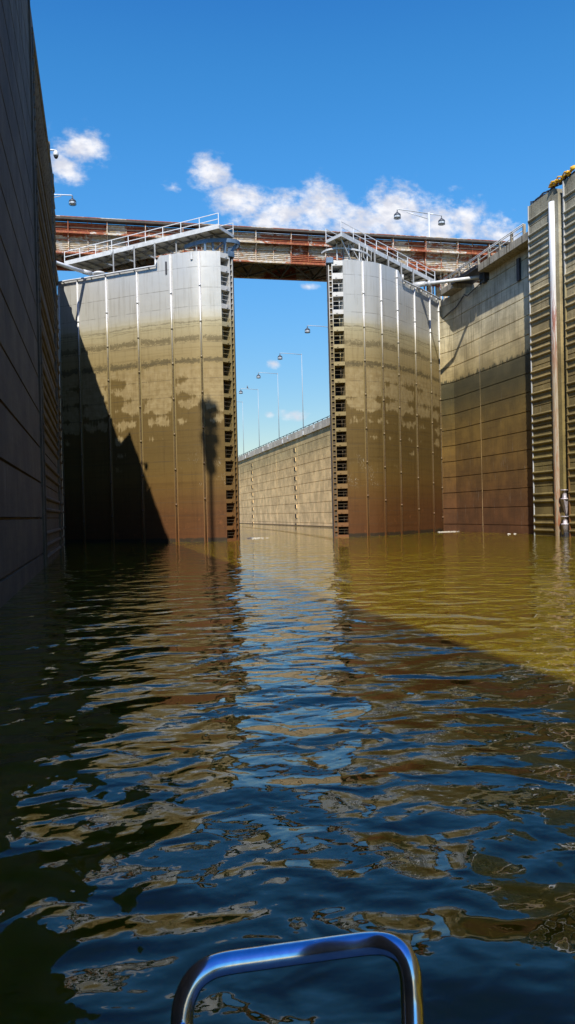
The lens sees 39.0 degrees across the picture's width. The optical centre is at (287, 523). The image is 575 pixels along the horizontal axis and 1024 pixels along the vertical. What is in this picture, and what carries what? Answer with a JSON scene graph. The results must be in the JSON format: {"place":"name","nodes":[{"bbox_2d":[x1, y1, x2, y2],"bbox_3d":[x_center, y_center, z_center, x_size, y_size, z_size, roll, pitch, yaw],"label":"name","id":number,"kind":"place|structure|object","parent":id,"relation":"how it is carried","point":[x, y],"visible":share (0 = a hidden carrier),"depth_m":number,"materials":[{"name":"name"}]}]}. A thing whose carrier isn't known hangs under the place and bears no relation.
{"place":"outdoors","nodes":[
{"label":"outdoors","id":0,"kind":"place"},
{"bbox_2d":[0,523,574,1023],"bbox_3d":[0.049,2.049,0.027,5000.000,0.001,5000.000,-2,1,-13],"label":"water","id":1,"kind":"structure","parent":0,"point":[276,733],"depth_m":6.36,"materials":[{"name":"liquid"}]},
{"bbox_2d":[0,0,64,607],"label":"lock chamber wall","id":2,"kind":"structure","parent":1,"relation":"in","point":[32,544],"depth_m":28.70,"materials":[{"name":"concrete"}]},
{"bbox_2d":[50,149,58,158],"bbox_3d":[-14.369,-22.307,49.020,1.115,0.630,0.308,-1,1,3],"label":"security camera","id":3,"kind":"object","parent":2,"relation":"attached to","point":[55,154],"visible":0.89,"depth_m":48.92,"materials":[{"name":"white paint"}]},
{"bbox_2d":[57,300,63,526],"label":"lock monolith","id":4,"kind":"object","parent":1,"relation":"in","point":[60,419],"depth_m":74.95,"materials":[{"name":"concrete"}]},
{"bbox_2d":[54,194,75,205],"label":"lamp post","id":5,"kind":"object","parent":4,"relation":"on","point":[72,200],"visible":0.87,"depth_m":83.67,"materials":[{"name":"grey metal"}]},
{"bbox_2d":[57,213,239,542],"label":"miter gate","id":6,"kind":"structure","parent":1,"relation":"in","point":[148,391],"depth_m":64.23,"materials":[{"name":"metal"}]},
{"bbox_2d":[238,416,331,526],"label":"guide wall","id":7,"kind":"structure","parent":1,"relation":"in","point":[286,480],"depth_m":134.99,"materials":[{"name":"concrete"}]},
{"bbox_2d":[239,388,259,447],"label":"lamp post","id":8,"kind":"object","parent":7,"relation":"on","point":[241,391],"visible":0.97,"depth_m":163.00,"materials":[{"name":"grey metal"}]},
{"bbox_2d":[256,372,279,438],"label":"lamp post","id":9,"kind":"object","parent":7,"relation":"on","point":[258,376],"visible":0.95,"depth_m":145.09,"materials":[{"name":"grey metal"}]},
{"bbox_2d":[278,353,303,428],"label":"lamp post","id":10,"kind":"object","parent":7,"relation":"on","point":[279,357],"visible":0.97,"depth_m":127.94,"materials":[{"name":"grey metal"}]},
{"bbox_2d":[305,325,325,332],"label":"lamp post","id":11,"kind":"object","parent":7,"relation":"on","point":[307,329],"visible":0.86,"depth_m":110.33,"materials":[{"name":"grey metal"}]},
{"bbox_2d":[171,931,423,1023],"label":"railing","id":12,"kind":"object","parent":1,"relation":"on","point":[199,976],"visible":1,"depth_m":1.16,"materials":[{"name":"silver metal"}]},
{"bbox_2d":[321,221,443,536],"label":"miter gate","id":13,"kind":"structure","parent":1,"relation":"in","point":[383,311],"depth_m":67.31,"materials":[{"name":"metal"}]},
{"bbox_2d":[438,232,533,533],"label":"gate recess wall","id":14,"kind":"structure","parent":1,"relation":"in","point":[485,367],"depth_m":68.22,"materials":[{"name":"concrete"}]},
{"bbox_2d":[413,272,488,286],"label":"gate strut","id":15,"kind":"object","parent":14,"relation":"attached to","point":[431,283],"visible":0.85,"depth_m":70.04,"materials":[{"name":"grey paint"}]},
{"bbox_2d":[441,223,525,288],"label":"guardrail","id":16,"kind":"object","parent":14,"relation":"on","point":[510,234],"visible":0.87,"depth_m":65.70,"materials":[{"name":"grey metal"}]},
{"bbox_2d":[527,173,574,536],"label":"lock chamber wall","id":17,"kind":"structure","parent":1,"relation":"in","point":[551,237],"depth_m":56.37,"materials":[{"name":"concrete"}]},
{"bbox_2d":[530,171,574,204],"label":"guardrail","id":18,"kind":"object","parent":17,"relation":"on","point":[547,191],"visible":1,"depth_m":56.66,"materials":[{"name":"metal"}]},
{"bbox_2d":[548,170,569,187],"bbox_3d":[18.584,-23.450,55.342,0.503,0.445,2.585,-2,1,-13],"label":"fabric bundle","id":19,"kind":"object","parent":18,"relation":"on","point":[557,180],"visible":1,"depth_m":55.34,"materials":[{"name":"yellow fabric"}]},
{"bbox_2d":[569,165,574,172],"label":"fabric bundle","id":20,"kind":"object","parent":18,"relation":"on","point":[572,168],"visible":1,"depth_m":53.80,"materials":[{"name":"yellow fabric"}]},
{"bbox_2d":[560,489,568,536],"bbox_3d":[19.054,-0.484,55.697,0.650,3.710,0.591,-2,1,-13],"label":"floating mooring bitt","id":21,"kind":"object","parent":1,"relation":"in","point":[565,523],"visible":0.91,"depth_m":55.55,"materials":[{"name":"metal"}]},
{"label":"lock monolith","id":22,"kind":"object","parent":1,"relation":"in","visible":0},
{"bbox_2d":[55,215,509,299],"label":"girder bridge","id":23,"kind":"structure","parent":22,"relation":"on","point":[283,254],"depth_m":78.03,"materials":[{"name":"metal"}]},
{"bbox_2d":[394,209,444,292],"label":"lamp post","id":24,"kind":"object","parent":22,"relation":"on","point":[397,216],"visible":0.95,"depth_m":90.57,"materials":[{"name":"grey metal"}]},
{"bbox_2d":[30,0,574,456],"label":"sky","id":25,"kind":"structure","parent":0,"point":[289,114],"materials":[{"name":"blue"}]},
{"bbox_3d":[-22.640,-5.930,59.126,11.500,29.100,17.290,-2,1,-13],"label":"gate recess wall","id":26,"kind":"object","parent":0,"visible":0},
{"bbox_2d":[56,261,93,275],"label":"gate strut","id":27,"kind":"object","parent":26,"relation":"attached to","point":[83,271],"visible":0.62,"depth_m":65.22,"materials":[{"name":"white paint"}]}
]}

